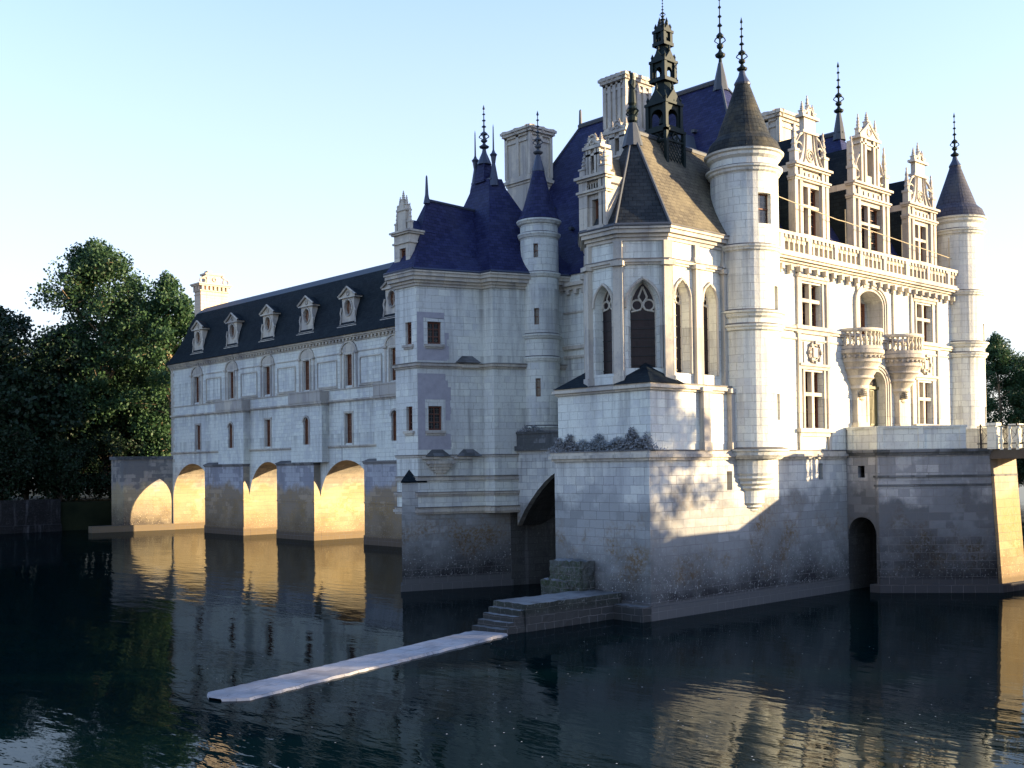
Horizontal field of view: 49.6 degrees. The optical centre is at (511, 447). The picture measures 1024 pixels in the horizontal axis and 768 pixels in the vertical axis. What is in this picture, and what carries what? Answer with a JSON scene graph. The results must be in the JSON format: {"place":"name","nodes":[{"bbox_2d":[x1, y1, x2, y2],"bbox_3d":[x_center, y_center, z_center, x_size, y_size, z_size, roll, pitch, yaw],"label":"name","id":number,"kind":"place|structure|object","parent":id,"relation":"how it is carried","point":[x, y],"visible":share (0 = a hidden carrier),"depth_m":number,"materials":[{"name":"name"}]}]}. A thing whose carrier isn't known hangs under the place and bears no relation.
{"place":"outdoors","nodes":[
{"label":"outdoors","id":0,"kind":"place"},
{"bbox_2d":[11,484,111,530],"bbox_3d":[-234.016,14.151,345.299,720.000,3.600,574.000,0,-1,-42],"label":"riverbank","id":1,"kind":"structure","parent":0,"point":[81,514],"depth_m":127.20,"materials":[{"name":"green plant"}]},
{"bbox_2d":[0,385,39,488],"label":"bush","id":2,"kind":"object","parent":1,"relation":"on","point":[10,397],"visible":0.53,"depth_m":122.59,"materials":[{"name":"green plant"}]},
{"bbox_2d":[0,305,53,498],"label":"broadleaf tree","id":3,"kind":"object","parent":1,"relation":"on","point":[15,328],"visible":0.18,"depth_m":136.93,"materials":[{"name":"green plant"}]},
{"bbox_2d":[0,329,56,481],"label":"broadleaf tree","id":4,"kind":"object","parent":1,"relation":"on","point":[6,344],"visible":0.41,"depth_m":126.95,"materials":[{"name":"green plant"}]},
{"bbox_2d":[0,499,61,533],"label":"quay wall","id":5,"kind":"structure","parent":1,"relation":"on","point":[29,516],"depth_m":122.33,"materials":[{"name":"black stone"}]},
{"bbox_2d":[0,355,97,499],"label":"bush","id":6,"kind":"object","parent":1,"relation":"on","point":[44,402],"visible":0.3,"depth_m":128.15,"materials":[{"name":"green plant"}]},
{"bbox_2d":[29,435,98,501],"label":"bush","id":7,"kind":"object","parent":1,"relation":"on","point":[59,451],"visible":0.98,"depth_m":126.47,"materials":[{"name":"green plant"}]},
{"bbox_2d":[14,320,116,497],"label":"broadleaf tree","id":8,"kind":"object","parent":1,"relation":"on","point":[80,338],"depth_m":144.45,"materials":[{"name":"green plant"}]},
{"bbox_2d":[7,324,132,498],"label":"broadleaf tree","id":9,"kind":"object","parent":1,"relation":"on","point":[55,357],"visible":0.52,"depth_m":129.78,"materials":[{"name":"green plant"}]},
{"bbox_2d":[29,364,152,499],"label":"bush","id":10,"kind":"object","parent":1,"relation":"on","point":[128,435],"visible":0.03,"depth_m":136.95,"materials":[{"name":"green plant"}]},
{"bbox_2d":[66,424,143,499],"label":"bush","id":11,"kind":"object","parent":1,"relation":"on","point":[103,441],"visible":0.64,"depth_m":130.37,"materials":[{"name":"green plant"}]},
{"bbox_2d":[25,236,186,489],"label":"broadleaf tree","id":12,"kind":"object","parent":1,"relation":"on","point":[91,264],"visible":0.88,"depth_m":131.68,"materials":[{"name":"green plant"}]},
{"bbox_2d":[86,369,168,496],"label":"bush","id":13,"kind":"object","parent":1,"relation":"on","point":[148,395],"depth_m":143.00,"materials":[{"name":"green plant"}]},
{"bbox_2d":[93,292,178,455],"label":"broadleaf tree","id":14,"kind":"object","parent":1,"relation":"on","point":[129,347],"visible":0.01,"depth_m":141.78,"materials":[{"name":"green plant"}]},
{"bbox_2d":[112,434,168,455],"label":"bush","id":15,"kind":"object","parent":1,"relation":"on","point":[145,451],"visible":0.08,"depth_m":135.78,"materials":[{"name":"green plant"}]},
{"bbox_2d":[101,270,194,455],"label":"broadleaf tree","id":16,"kind":"object","parent":1,"relation":"on","point":[166,300],"visible":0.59,"depth_m":131.83,"materials":[{"name":"green plant"}]},
{"bbox_2d":[0,484,1023,767],"bbox_3d":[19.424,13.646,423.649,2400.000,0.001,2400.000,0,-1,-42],"label":"water","id":17,"kind":"structure","parent":0,"point":[122,648],"depth_m":35.08,"materials":[{"name":"blue liquid"}]},
{"bbox_2d":[88,456,174,532],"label":"abutment","id":18,"kind":"object","parent":17,"relation":"in","point":[141,493],"visible":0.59,"depth_m":123.10,"materials":[{"name":"stone"}]},
{"bbox_2d":[164,262,401,546],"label":"gallery","id":19,"kind":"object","parent":17,"relation":"in","point":[283,413],"visible":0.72,"depth_m":105.98,"materials":[{"name":"stone"}]},
{"bbox_2d":[197,377,198,401],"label":"window","id":20,"kind":"structure","parent":19,"relation":"in","point":[197,377],"depth_m":121.01,"materials":[{"name":"brown wood"}]},
{"bbox_2d":[198,425,199,449],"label":"window","id":21,"kind":"structure","parent":19,"relation":"in","point":[199,425],"depth_m":120.80,"materials":[{"name":"brown wood"}]},
{"bbox_2d":[230,424,231,447],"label":"window","id":22,"kind":"structure","parent":19,"relation":"in","point":[231,424],"depth_m":113.93,"materials":[{"name":"brown wood"}]},
{"bbox_2d":[231,372,233,398],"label":"window","id":23,"kind":"structure","parent":19,"relation":"in","point":[232,391],"depth_m":115.38,"materials":[{"name":"brown wood"}]},
{"bbox_2d":[267,367,269,394],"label":"window","id":24,"kind":"structure","parent":19,"relation":"in","point":[268,368],"depth_m":109.96,"materials":[{"name":"brown wood"}]},
{"bbox_2d":[267,420,269,446],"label":"window","id":25,"kind":"structure","parent":19,"relation":"in","point":[268,421],"depth_m":109.96,"materials":[{"name":"brown wood"}]},
{"bbox_2d":[305,418,307,444],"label":"window","id":26,"kind":"structure","parent":19,"relation":"in","point":[306,421],"depth_m":103.33,"materials":[{"name":"brown wood"}]},
{"bbox_2d":[306,361,308,389],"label":"window","id":27,"kind":"structure","parent":19,"relation":"in","point":[307,362],"depth_m":104.67,"materials":[{"name":"brown wood"}]},
{"bbox_2d":[348,355,351,384],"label":"window","id":28,"kind":"structure","parent":19,"relation":"in","point":[349,356],"depth_m":99.39,"materials":[{"name":"brown wood"}]},
{"bbox_2d":[348,413,351,442],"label":"window","id":29,"kind":"structure","parent":19,"relation":"in","point":[349,415],"depth_m":99.37,"materials":[{"name":"brown wood"}]},
{"bbox_2d":[393,411,395,440],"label":"window","id":30,"kind":"structure","parent":19,"relation":"in","point":[394,415],"depth_m":93.14,"materials":[{"name":"brown wood"}]},
{"bbox_2d":[393,348,395,379],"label":"window","id":31,"kind":"structure","parent":19,"relation":"in","point":[394,356],"depth_m":94.49,"materials":[{"name":"brown wood"}]},
{"bbox_2d":[207,631,507,700],"bbox_3d":[-4.463,7.413,37.282,2.283,0.594,14.094,-1,-1,32],"label":"dock","id":32,"kind":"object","parent":17,"relation":"in","point":[275,685],"depth_m":36.04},
{"bbox_2d":[472,558,652,634],"bbox_3d":[1.458,6.399,46.132,6.913,3.022,5.664,0,-1,-42],"label":"landing stage","id":33,"kind":"object","parent":17,"relation":"in","point":[570,595],"visible":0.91,"depth_m":46.01,"materials":[{"name":"stone"}]},
{"bbox_2d":[383,0,988,620],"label":"castle","id":34,"kind":"structure","parent":17,"relation":"in","point":[739,306],"depth_m":56.22,"materials":[{"name":"stone"}]},
{"bbox_2d":[517,425,542,431],"bbox_3d":[0.891,-1.037,60.128,0.762,0.462,2.743,0,-1,-42],"label":"wall plant","id":35,"kind":"object","parent":34,"relation":"on","point":[526,428],"depth_m":59.88,"materials":[{"name":"grey plant"}]},
{"bbox_2d":[541,434,583,452],"bbox_3d":[2.459,-0.178,50.390,0.854,0.956,3.044,0,-1,-42],"label":"wall plant","id":36,"kind":"object","parent":34,"relation":"on","point":[568,444],"depth_m":50.25,"materials":[{"name":"grey plant"}]},
{"bbox_2d":[564,433,625,451],"bbox_3d":[3.667,-0.234,49.008,0.841,0.992,4.559,0,-1,-42],"label":"wall plant","id":37,"kind":"object","parent":34,"relation":"on","point":[596,444],"depth_m":48.87,"materials":[{"name":"grey plant"}]},
{"bbox_2d":[604,427,667,450],"bbox_3d":[5.199,-0.371,47.393,0.830,1.156,3.803,0,-1,-42],"label":"wall plant","id":38,"kind":"object","parent":34,"relation":"on","point":[631,444],"depth_m":47.28,"materials":[{"name":"grey plant"}]},
{"bbox_2d":[802,284,819,326],"bbox_3d":[14.715,-7.077,55.248,1.700,2.100,0.360,0,-1,-42],"label":"window","id":39,"kind":"structure","parent":34,"relation":"in","point":[809,303],"depth_m":55.21,"materials":[{"name":"white wood"}]},
{"bbox_2d":[805,372,821,427],"bbox_3d":[14.850,-2.378,55.233,1.600,2.800,0.360,0,-1,-42],"label":"window","id":40,"kind":"structure","parent":34,"relation":"in","point":[811,384],"depth_m":55.19,"materials":[{"name":"white wood"}]},
{"bbox_2d":[860,303,864,334],"bbox_3d":[18.634,-6.875,59.720,1.220,1.850,0.110,0,-1,-42],"label":"niche door","id":41,"kind":"structure","parent":34,"relation":"in","point":[862,306],"depth_m":60.05,"materials":[{"name":"brown wood"}]},
{"bbox_2d":[869,377,878,425],"bbox_3d":[19.160,-2.560,59.486,1.800,3.100,0.220,0,-1,-42],"label":"door","id":42,"kind":"structure","parent":34,"relation":"in","point":[873,388],"depth_m":59.67,"materials":[{"name":"brown wood"}]},
{"bbox_2d":[917,305,929,341],"bbox_3d":[23.171,-7.052,62.968,1.700,2.100,0.360,0,-1,-42],"label":"window","id":43,"kind":"structure","parent":34,"relation":"in","point":[921,310],"depth_m":62.90,"materials":[{"name":"white wood"}]},
{"bbox_2d":[919,382,930,423],"bbox_3d":[23.230,-2.528,62.889,1.500,2.350,0.360,0,-1,-42],"label":"window","id":44,"kind":"structure","parent":34,"relation":"in","point":[923,399],"depth_m":62.79,"materials":[{"name":"white wood"}]},
{"bbox_2d":[846,425,1023,592],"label":"entrance terrace","id":45,"kind":"structure","parent":17,"relation":"in","point":[933,508],"depth_m":55.46,"materials":[{"name":"stone"}]},
{"bbox_2d":[977,423,1023,458],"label":"footbridge","id":46,"kind":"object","parent":45,"relation":"attached to","point":[1014,441],"visible":0.99,"depth_m":54.73,"materials":[{"name":"white stone"}]},
{"bbox_2d":[0,0,1023,423],"label":"sky","id":47,"kind":"structure","parent":0,"point":[266,146],"materials":[{"name":"blue"}]},
{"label":"terrain","id":48,"kind":"structure","parent":0,"visible":0},
{"bbox_2d":[985,331,1023,425],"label":"broadleaf tree","id":49,"kind":"object","parent":48,"relation":"on","point":[1002,354],"visible":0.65,"depth_m":219.68,"materials":[{"name":"green plant"}]},
{"bbox_2d":[997,355,1023,419],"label":"broadleaf tree","id":50,"kind":"object","parent":48,"relation":"on","point":[1020,389],"visible":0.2,"depth_m":223.87,"materials":[{"name":"green plant"}]},
{"bbox_2d":[1016,445,1023,487],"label":"bush","id":51,"kind":"object","parent":48,"relation":"on","point":[1019,461],"visible":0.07,"depth_m":200.47,"materials":[{"name":"green plant"}]},
{"bbox_2d":[1017,444,1023,485],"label":"bush","id":52,"kind":"object","parent":48,"relation":"on","point":[1021,468],"visible":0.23,"depth_m":200.20,"materials":[{"name":"green plant"}]}
]}

